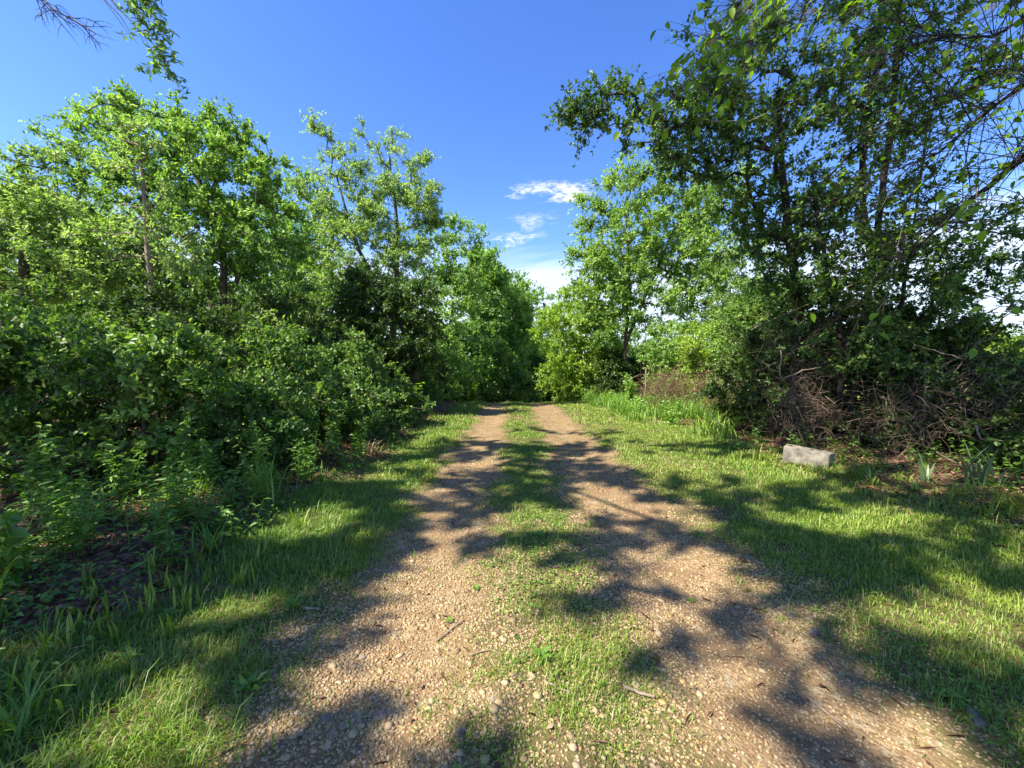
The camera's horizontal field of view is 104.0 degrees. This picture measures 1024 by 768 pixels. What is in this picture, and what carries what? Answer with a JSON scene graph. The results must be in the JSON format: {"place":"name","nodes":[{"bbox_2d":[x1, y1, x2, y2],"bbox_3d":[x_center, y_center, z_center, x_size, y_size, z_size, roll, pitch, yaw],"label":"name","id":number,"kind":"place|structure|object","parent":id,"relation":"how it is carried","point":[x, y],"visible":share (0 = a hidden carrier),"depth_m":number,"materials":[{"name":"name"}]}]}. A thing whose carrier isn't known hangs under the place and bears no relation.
{"place":"outdoors","nodes":[
{"label":"outdoors","id":0,"kind":"place"},
{"bbox_2d":[0,371,1023,767],"bbox_3d":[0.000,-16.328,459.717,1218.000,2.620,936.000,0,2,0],"label":"ground","id":1,"kind":"structure","parent":0,"point":[490,423],"depth_m":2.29,"materials":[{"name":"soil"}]},
{"bbox_2d":[0,656,39,698],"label":"daylily tuft","id":2,"kind":"object","parent":1,"relation":"on","point":[34,673],"visible":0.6,"depth_m":1.79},
{"bbox_2d":[0,511,40,587],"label":"weed plant","id":3,"kind":"object","parent":1,"relation":"on","point":[10,539],"visible":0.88,"depth_m":2.46,"materials":[{"name":"green plant"}]},
{"bbox_2d":[5,422,78,514],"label":"weed plant","id":4,"kind":"object","parent":1,"relation":"on","point":[37,472],"visible":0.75,"depth_m":3.63,"materials":[{"name":"green plant"}]},
{"bbox_2d":[0,646,98,748],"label":"grass clump","id":5,"kind":"object","parent":1,"relation":"on","point":[29,703],"visible":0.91,"depth_m":1.62,"materials":[{"name":"plant"}]},
{"bbox_2d":[0,478,105,578],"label":"weed plant","id":6,"kind":"object","parent":1,"relation":"on","point":[78,538],"visible":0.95,"depth_m":2.79,"materials":[{"name":"green plant"}]},
{"bbox_2d":[34,611,81,664],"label":"daylily tuft","id":7,"kind":"object","parent":1,"relation":"on","point":[68,634],"visible":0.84,"depth_m":2.02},
{"bbox_2d":[24,470,100,534],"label":"weed plant","id":8,"kind":"object","parent":1,"relation":"on","point":[44,506],"visible":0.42,"depth_m":3.18,"materials":[{"name":"green plant"}]},
{"bbox_2d":[0,296,132,501],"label":"shrub","id":9,"kind":"object","parent":1,"relation":"on","point":[14,346],"visible":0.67,"depth_m":4.79,"materials":[{"name":"green plant"}]},
{"bbox_2d":[27,467,114,552],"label":"weed plant","id":10,"kind":"object","parent":1,"relation":"on","point":[74,496],"visible":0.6,"depth_m":3.02,"materials":[{"name":"green plant"}]},
{"bbox_2d":[50,662,99,700],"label":"daylily tuft","id":11,"kind":"object","parent":1,"relation":"on","point":[53,681],"visible":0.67,"depth_m":1.80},
{"bbox_2d":[17,485,136,533],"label":"grass clump","id":12,"kind":"object","parent":1,"relation":"on","point":[104,506],"visible":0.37,"depth_m":3.45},
{"bbox_2d":[0,126,163,313],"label":"tree","id":13,"kind":"object","parent":1,"relation":"on","point":[23,211],"visible":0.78,"depth_m":8.69,"materials":[{"name":"green plant"}]},
{"bbox_2d":[66,590,108,625],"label":"daylily tuft","id":14,"kind":"object","parent":1,"relation":"on","point":[106,604],"visible":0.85,"depth_m":2.22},
{"bbox_2d":[0,276,181,448],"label":"shrub","id":15,"kind":"object","parent":1,"relation":"on","point":[73,306],"visible":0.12,"depth_m":6.50,"materials":[{"name":"green plant"}]},
{"bbox_2d":[34,0,190,98],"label":"overhanging tree","id":16,"kind":"object","parent":1,"relation":"on","point":[161,47],"visible":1,"depth_m":4.01,"materials":[{"name":"green plant"}]},
{"bbox_2d":[0,254,230,363],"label":"tree","id":17,"kind":"object","parent":1,"relation":"on","point":[50,305],"visible":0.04,"depth_m":10.87,"materials":[{"name":"green plant"}]},
{"bbox_2d":[95,435,154,501],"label":"weed plant","id":18,"kind":"object","parent":1,"relation":"on","point":[119,484],"visible":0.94,"depth_m":4.09,"materials":[{"name":"green plant"}]},
{"bbox_2d":[51,102,216,433],"bbox_3d":[-7.162,-2.088,7.771,2.457,6.296,1.617,0,2,0],"label":"tree","id":19,"kind":"object","parent":1,"relation":"on","point":[182,266],"visible":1,"depth_m":7.63,"materials":[{"name":"green plant"}]},
{"bbox_2d":[98,491,179,558],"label":"weed plant","id":20,"kind":"object","parent":1,"relation":"on","point":[156,531],"visible":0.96,"depth_m":2.99,"materials":[{"name":"green plant"}]},
{"bbox_2d":[122,583,155,616],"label":"daylily tuft","id":21,"kind":"object","parent":1,"relation":"on","point":[148,597],"visible":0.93,"depth_m":2.34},
{"bbox_2d":[16,308,270,485],"bbox_3d":[-4.499,0.200,5.106,2.965,2.193,2.359,0,2,0],"label":"shrub","id":22,"kind":"object","parent":1,"relation":"on","point":[151,372],"visible":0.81,"depth_m":4.68,"materials":[{"name":"green plant"}]},
{"bbox_2d":[122,531,196,574],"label":"weed plant","id":23,"kind":"object","parent":1,"relation":"on","point":[176,546],"visible":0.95,"depth_m":2.81,"materials":[{"name":"green plant"}]},
{"bbox_2d":[5,74,315,319],"bbox_3d":[-9.113,-3.461,10.777,7.030,8.802,4.993,-1,3,-21],"label":"tree","id":24,"kind":"object","parent":1,"relation":"on","point":[215,207],"visible":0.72,"depth_m":10.20,"materials":[{"name":"green plant"}]},
{"bbox_2d":[129,439,203,516],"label":"weed plant","id":25,"kind":"object","parent":1,"relation":"on","point":[164,496],"visible":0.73,"depth_m":3.77,"materials":[{"name":"green plant"}]},
{"bbox_2d":[148,556,189,592],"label":"daylily tuft","id":26,"kind":"object","parent":1,"relation":"on","point":[166,582],"visible":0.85,"depth_m":2.56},
{"bbox_2d":[137,463,201,524],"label":"weed plant","id":27,"kind":"object","parent":1,"relation":"on","point":[176,500],"visible":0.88,"depth_m":3.47,"materials":[{"name":"green plant"}]},
{"bbox_2d":[52,269,296,438],"bbox_3d":[-6.001,-0.411,7.064,4.045,3.105,3.003,0,2,0],"label":"shrub","id":28,"kind":"object","parent":1,"relation":"on","point":[134,311],"visible":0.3,"depth_m":6.75,"materials":[{"name":"green plant"}]},
{"bbox_2d":[120,270,247,424],"bbox_3d":[-8.147,-0.758,9.753,3.960,3.722,2.845,0,2,0],"label":"shrub","id":29,"kind":"object","parent":1,"relation":"on","point":[175,289],"depth_m":9.54,"materials":[{"name":"green plant"}]},
{"bbox_2d":[164,410,211,475],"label":"weed plant","id":30,"kind":"object","parent":1,"relation":"on","point":[192,427],"visible":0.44,"depth_m":4.75,"materials":[{"name":"green plant"}]},
{"bbox_2d":[173,584,208,610],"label":"daylily tuft","id":31,"kind":"object","parent":1,"relation":"on","point":[186,599],"visible":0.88,"depth_m":2.40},
{"bbox_2d":[163,520,228,556],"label":"grass clump","id":32,"kind":"object","parent":1,"relation":"on","point":[206,544],"visible":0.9,"depth_m":3.07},
{"bbox_2d":[178,439,221,490],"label":"weed plant","id":33,"kind":"object","parent":1,"relation":"on","point":[206,465],"visible":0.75,"depth_m":4.37,"materials":[{"name":"green plant"}]},
{"bbox_2d":[182,485,237,539],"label":"weed plant","id":34,"kind":"object","parent":1,"relation":"on","point":[206,514],"visible":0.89,"depth_m":3.38,"materials":[{"name":"green plant"}]},
{"bbox_2d":[137,248,319,357],"bbox_3d":[-10.060,-1.891,13.957,6.009,5.390,5.510,-2,3,-33],"label":"tree","id":35,"kind":"object","parent":1,"relation":"on","point":[252,283],"visible":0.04,"depth_m":13.41,"materials":[{"name":"green plant"}]},
{"bbox_2d":[130,364,343,475],"bbox_3d":[-3.514,0.507,5.403,2.215,1.558,2.183,0,2,0],"label":"shrub","id":36,"kind":"object","parent":1,"relation":"on","point":[254,402],"visible":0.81,"depth_m":5.31,"materials":[{"name":"green plant"}]},
{"bbox_2d":[211,496,271,540],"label":"weed plant","id":37,"kind":"object","parent":1,"relation":"on","point":[229,523],"visible":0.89,"depth_m":3.40,"materials":[{"name":"green plant"}]},
{"bbox_2d":[232,559,254,587],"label":"daylily tuft","id":38,"kind":"object","parent":1,"relation":"on","point":[243,576],"visible":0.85,"depth_m":2.65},
{"bbox_2d":[216,458,272,508],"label":"weed plant","id":39,"kind":"object","parent":1,"relation":"on","point":[233,493],"visible":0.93,"depth_m":3.97,"materials":[{"name":"green plant"}]},
{"bbox_2d":[232,669,269,691],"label":"broadleaf weed","id":40,"kind":"object","parent":1,"relation":"on","point":[244,682],"visible":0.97,"depth_m":1.78,"materials":[{"name":"green plant"}]},
{"bbox_2d":[212,447,292,503],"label":"grass clump","id":41,"kind":"object","parent":1,"relation":"on","point":[262,485],"visible":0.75,"depth_m":4.14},
{"bbox_2d":[234,421,274,482],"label":"weed plant","id":42,"kind":"object","parent":1,"relation":"on","point":[258,451],"visible":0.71,"depth_m":4.72,"materials":[{"name":"green plant"}]},
{"bbox_2d":[193,308,358,444],"bbox_3d":[-4.053,-0.054,7.157,2.598,2.605,2.611,-2,3,-37],"label":"shrub","id":43,"kind":"object","parent":1,"relation":"on","point":[312,360],"visible":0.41,"depth_m":6.76,"materials":[{"name":"green plant"}]},
{"bbox_2d":[202,272,354,423],"bbox_3d":[-5.603,-0.674,9.390,3.871,3.542,2.975,0,2,0],"label":"shrub","id":44,"kind":"object","parent":1,"relation":"on","point":[283,306],"visible":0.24,"depth_m":9.23,"materials":[{"name":"green plant"}]},
{"bbox_2d":[227,206,361,376],"bbox_3d":[-8.900,-3.078,16.978,6.540,7.743,5.703,0,2,0],"label":"tree","id":45,"kind":"object","parent":1,"relation":"on","point":[306,232],"visible":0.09,"depth_m":15.87,"materials":[{"name":"green plant"}]},
{"bbox_2d":[249,157,348,307],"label":"tree","id":46,"kind":"object","parent":1,"relation":"on","point":[314,265],"visible":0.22,"depth_m":17.18,"materials":[{"name":"green plant"}]},
{"bbox_2d":[284,417,320,469],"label":"weed plant","id":47,"kind":"object","parent":1,"relation":"on","point":[303,451],"visible":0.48,"depth_m":5.39,"materials":[{"name":"green plant"}]},
{"bbox_2d":[285,431,322,482],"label":"weed plant","id":48,"kind":"object","parent":1,"relation":"on","point":[306,463],"visible":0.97,"depth_m":4.91,"materials":[{"name":"green plant"}]},
{"bbox_2d":[279,262,409,346],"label":"tree","id":49,"kind":"object","parent":1,"relation":"on","point":[328,300],"visible":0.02,"depth_m":14.62,"materials":[{"name":"green plant"}]},
{"bbox_2d":[278,322,414,424],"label":"shrub","id":50,"kind":"object","parent":1,"relation":"on","point":[353,352],"visible":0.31,"depth_m":8.94,"materials":[{"name":"green plant"}]},
{"bbox_2d":[296,354,411,445],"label":"shrub","id":51,"kind":"object","parent":1,"relation":"on","point":[347,393],"visible":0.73,"depth_m":7.34,"materials":[{"name":"green plant"}]},
{"bbox_2d":[345,421,369,459],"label":"weed plant","id":52,"kind":"object","parent":1,"relation":"on","point":[357,444],"visible":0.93,"depth_m":6.29,"materials":[{"name":"green plant"}]},
{"bbox_2d":[284,104,455,402],"bbox_3d":[-5.220,-4.413,14.241,6.367,10.493,4.040,0,2,0],"label":"tree","id":53,"kind":"object","parent":1,"relation":"on","point":[342,226],"visible":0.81,"depth_m":13.87,"materials":[{"name":"green plant"}]},
{"bbox_2d":[313,263,454,398],"bbox_3d":[-3.881,-1.360,11.986,4.429,4.581,2.901,0,2,0],"label":"tree","id":54,"kind":"object","parent":1,"relation":"on","point":[370,290],"visible":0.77,"depth_m":11.65,"materials":[{"name":"green plant"}]},
{"bbox_2d":[355,353,435,426],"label":"shrub","id":55,"kind":"object","parent":1,"relation":"on","point":[408,411],"visible":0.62,"depth_m":9.47,"materials":[{"name":"green plant"}]},
{"bbox_2d":[393,340,454,404],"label":"shrub","id":56,"kind":"object","parent":1,"relation":"on","point":[428,386],"visible":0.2,"depth_m":14.73,"materials":[{"name":"green plant"}]},
{"bbox_2d":[407,210,499,402],"bbox_3d":[-2.997,-3.505,18.647,4.233,8.799,4.184,1,3,24],"label":"tree","id":57,"kind":"object","parent":1,"relation":"on","point":[452,278],"visible":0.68,"depth_m":18.29,"materials":[{"name":"green plant"}]},
{"bbox_2d":[431,338,486,400],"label":"tree","id":58,"kind":"object","parent":1,"relation":"on","point":[463,398],"visible":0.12,"depth_m":21.25,"materials":[{"name":"green plant"}]},
{"bbox_2d":[446,277,517,402],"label":"tree","id":59,"kind":"object","parent":1,"relation":"on","point":[491,382],"visible":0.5,"depth_m":23.37,"materials":[{"name":"green plant"}]},
{"bbox_2d":[461,242,512,401],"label":"tree","id":60,"kind":"object","parent":1,"relation":"on","point":[500,279],"visible":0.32,"depth_m":24.23,"materials":[{"name":"green plant"}]},
{"bbox_2d":[462,263,540,373],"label":"tree","id":61,"kind":"object","parent":1,"relation":"on","point":[521,308],"visible":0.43,"depth_m":26.36,"materials":[{"name":"green plant"}]},
{"bbox_2d":[0,400,1023,767],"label":"grass","id":62,"kind":"structure","parent":1,"relation":"on","point":[458,422],"depth_m":2.60,"materials":[{"name":"plant"}]},
{"bbox_2d":[0,422,1023,767],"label":"clover","id":63,"kind":"object","parent":1,"relation":"on","point":[44,598],"visible":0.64,"depth_m":3.06,"materials":[{"name":"green plant"}]},
{"bbox_2d":[0,408,1023,767],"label":"leaf litter","id":64,"kind":"object","parent":1,"relation":"on","point":[108,590],"visible":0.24,"depth_m":4.02,"materials":[{"name":"plant"}]},
{"bbox_2d":[479,352,545,402],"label":"tree","id":65,"kind":"object","parent":1,"relation":"on","point":[520,386],"visible":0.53,"depth_m":25.09,"materials":[{"name":"green plant"}]},
{"bbox_2d":[506,270,537,329],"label":"tree","id":66,"kind":"object","parent":1,"relation":"on","point":[523,288],"visible":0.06,"depth_m":33.24,"materials":[{"name":"green plant"}]},
{"bbox_2d":[507,327,548,383],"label":"tree","id":67,"kind":"object","parent":1,"relation":"on","point":[533,350],"visible":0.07,"depth_m":28.97,"materials":[{"name":"green plant"}]},
{"bbox_2d":[526,284,558,339],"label":"tree","id":68,"kind":"object","parent":1,"relation":"on","point":[540,293],"visible":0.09,"depth_m":39.02,"materials":[{"name":"green plant"}]},
{"bbox_2d":[526,353,569,402],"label":"tree","id":69,"kind":"object","parent":1,"relation":"on","point":[537,361],"visible":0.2,"depth_m":28.06,"materials":[{"name":"green plant"}]},
{"bbox_2d":[526,277,637,401],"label":"shrub","id":70,"kind":"object","parent":1,"relation":"on","point":[570,376],"visible":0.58,"depth_m":18.87,"materials":[{"name":"green plant"}]},
{"bbox_2d":[585,344,639,398],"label":"shrub","id":71,"kind":"object","parent":1,"relation":"on","point":[615,382],"visible":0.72,"depth_m":17.65,"materials":[{"name":"green plant"}]},
{"bbox_2d":[598,313,673,369],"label":"tree","id":72,"kind":"object","parent":1,"relation":"on","point":[636,333],"visible":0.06,"depth_m":36.67,"materials":[{"name":"green plant"}]},
{"bbox_2d":[623,348,663,395],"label":"shrub","id":73,"kind":"object","parent":1,"relation":"on","point":[640,365],"visible":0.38,"depth_m":19.44,"materials":[{"name":"green plant"}]},
{"bbox_2d":[623,354,706,409],"bbox_3d":[4.654,-0.062,12.303,2.884,1.890,2.136,0,2,0],"label":"bramble heap","id":74,"kind":"object","parent":1,"relation":"on","point":[664,390],"visible":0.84,"depth_m":12.13,"materials":[{"name":"plant"}]},
{"bbox_2d":[559,146,772,375],"bbox_3d":[6.400,-4.612,17.090,8.450,10.941,5.278,1,3,29],"label":"tree","id":75,"kind":"object","parent":1,"relation":"on","point":[615,275],"visible":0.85,"depth_m":16.65,"materials":[{"name":"green plant"}]},
{"bbox_2d":[635,318,704,402],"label":"shrub","id":76,"kind":"object","parent":1,"relation":"on","point":[667,358],"visible":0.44,"depth_m":14.74,"materials":[{"name":"green plant"}]},
{"bbox_2d":[669,318,742,407],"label":"shrub","id":77,"kind":"object","parent":1,"relation":"on","point":[689,343],"visible":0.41,"depth_m":12.71,"materials":[{"name":"green plant"}]},
{"bbox_2d":[668,354,745,421],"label":"bush","id":78,"kind":"object","parent":1,"relation":"on","point":[705,384],"visible":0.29,"depth_m":9.96,"materials":[{"name":"plant"}]},
{"bbox_2d":[673,406,744,439],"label":"grass clump","id":79,"kind":"object","parent":1,"relation":"on","point":[719,429],"visible":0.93,"depth_m":7.88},
{"bbox_2d":[692,277,744,394],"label":"shrub","id":80,"kind":"object","parent":1,"relation":"on","point":[709,314],"visible":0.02,"depth_m":12.95,"materials":[{"name":"green plant"}]},
{"bbox_2d":[690,325,806,430],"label":"shrub","id":81,"kind":"object","parent":1,"relation":"on","point":[714,391],"visible":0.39,"depth_m":8.56,"materials":[{"name":"green plant"}]},
{"bbox_2d":[692,238,804,404],"bbox_3d":[6.505,-1.568,11.041,2.889,5.038,2.860,-2,3,-44],"label":"shrub","id":82,"kind":"object","parent":1,"relation":"on","point":[724,275],"visible":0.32,"depth_m":10.91,"materials":[{"name":"green plant"}]},
{"bbox_2d":[714,293,795,408],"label":"shrub","id":83,"kind":"object","parent":1,"relation":"on","point":[730,327],"visible":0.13,"depth_m":10.06,"materials":[{"name":"green plant"}]},
{"bbox_2d":[713,305,847,417],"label":"shrub","id":84,"kind":"object","parent":1,"relation":"on","point":[765,337],"visible":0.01,"depth_m":9.46,"materials":[{"name":"green plant"}]},
{"bbox_2d":[729,354,833,437],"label":"shrub","id":85,"kind":"object","parent":1,"relation":"on","point":[759,410],"visible":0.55,"depth_m":7.78,"materials":[{"name":"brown plant"}]},
{"bbox_2d":[541,0,1023,443],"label":"tree","id":86,"kind":"object","parent":1,"relation":"on","point":[951,293],"visible":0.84,"depth_m":6.42,"materials":[{"name":"green plant"}]},
{"bbox_2d":[721,287,882,423],"bbox_3d":[5.246,-0.561,7.416,2.524,2.427,2.583,2,3,36],"label":"vine tangle","id":87,"kind":"object","parent":86,"relation":"attached to","point":[794,349],"visible":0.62,"depth_m":7.12,"materials":[{"name":"plant"}]},
{"bbox_2d":[734,305,872,436],"bbox_3d":[5.873,-0.209,8.019,2.411,2.752,1.846,-1,2,-18],"label":"shrub","id":88,"kind":"object","parent":1,"relation":"on","point":[822,349],"visible":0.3,"depth_m":7.70,"materials":[{"name":"green plant"}]},
{"bbox_2d":[739,345,876,453],"bbox_3d":[5.054,0.224,6.840,1.754,1.832,2.010,2,3,39],"label":"vine tangle","id":89,"kind":"object","parent":1,"relation":"on","point":[806,393],"visible":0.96,"depth_m":6.76,"materials":[{"name":"plant"}]},
{"bbox_2d":[782,444,834,468],"bbox_3d":[4.211,1.057,5.695,0.269,0.276,0.547,2,5,-38],"label":"concrete block","id":90,"kind":"object","parent":1,"relation":"on","point":[796,454],"depth_m":5.62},
{"bbox_2d":[613,0,1023,380],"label":"overhanging tree","id":91,"kind":"object","parent":1,"relation":"on","point":[1006,167],"visible":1,"depth_m":4.23,"materials":[{"name":"green plant"}]},
{"bbox_2d":[816,456,877,480],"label":"grass clump","id":92,"kind":"object","parent":1,"relation":"on","point":[859,473],"visible":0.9,"depth_m":4.91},
{"bbox_2d":[813,298,934,432],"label":"shrub","id":93,"kind":"object","parent":1,"relation":"on","point":[867,382],"visible":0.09,"depth_m":7.41,"materials":[{"name":"green plant"}]},
{"bbox_2d":[822,383,972,455],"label":"shrub","id":94,"kind":"object","parent":1,"relation":"on","point":[892,428],"visible":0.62,"depth_m":6.61,"materials":[{"name":"brown plant"}]},
{"bbox_2d":[824,348,1003,464],"bbox_3d":[6.219,0.279,6.239,2.309,1.696,2.070,0,2,0],"label":"vine tangle","id":95,"kind":"object","parent":1,"relation":"on","point":[899,419],"visible":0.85,"depth_m":6.15,"materials":[{"name":"plant"}]},
{"bbox_2d":[880,363,1002,454],"bbox_3d":[6.570,0.396,6.189,1.251,1.453,1.057,-1,3,-24],"label":"dead root","id":96,"kind":"object","parent":1,"relation":"on","point":[922,408],"visible":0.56,"depth_m":6.30,"materials":[{"name":"brown wood"}]},
{"bbox_2d":[890,319,1010,443],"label":"shrub","id":97,"kind":"object","parent":1,"relation":"on","point":[948,349],"visible":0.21,"depth_m":6.84,"materials":[{"name":"green plant"}]},
{"bbox_2d":[883,468,1023,520],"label":"grass clump","id":98,"kind":"object","parent":1,"relation":"on","point":[1011,507],"visible":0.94,"depth_m":3.82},
{"bbox_2d":[893,329,1023,448],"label":"vine tangle","id":99,"kind":"object","parent":1,"relation":"on","point":[953,388],"visible":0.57,"depth_m":6.15,"materials":[{"name":"plant"}]},
{"bbox_2d":[895,336,1023,458],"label":"shrub","id":100,"kind":"object","parent":1,"relation":"on","point":[971,365],"visible":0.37,"depth_m":6.25,"materials":[{"name":"green plant"}]},
{"bbox_2d":[910,320,1023,400],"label":"shrub","id":101,"kind":"object","parent":1,"relation":"on","point":[1002,344],"visible":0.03,"depth_m":11.11,"materials":[{"name":"green plant"}]},
{"bbox_2d":[924,342,1023,456],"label":"vine tangle","id":102,"kind":"object","parent":1,"relation":"on","point":[995,405],"visible":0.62,"depth_m":5.82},
{"bbox_2d":[948,424,1006,463],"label":"weed plant","id":103,"kind":"object","parent":1,"relation":"on","point":[972,446],"visible":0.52,"depth_m":5.70,"materials":[{"name":"green plant"}]},
{"bbox_2d":[951,438,1023,485],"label":"iris clump","id":104,"kind":"object","parent":1,"relation":"on","point":[988,469],"visible":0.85,"depth_m":4.66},
{"bbox_2d":[957,389,1023,475],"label":"shrub","id":105,"kind":"object","parent":1,"relation":"on","point":[1016,441],"visible":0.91,"depth_m":5.33,"materials":[{"name":"green plant"}]},
{"bbox_2d":[971,442,1023,477],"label":"weed plant","id":106,"kind":"object","parent":1,"relation":"on","point":[1011,469],"visible":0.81,"depth_m":5.06,"materials":[{"name":"green plant"}]},
{"bbox_2d":[0,0,1023,355],"label":"sky","id":107,"kind":"structure","parent":0,"point":[472,82],"materials":[{"name":"blue"}]},
{"bbox_2d":[582,390,733,422],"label":"rank grass","id":108,"kind":"structure","parent":0,"point":[623,406],"depth_m":11.61,"materials":[{"name":"plant"}]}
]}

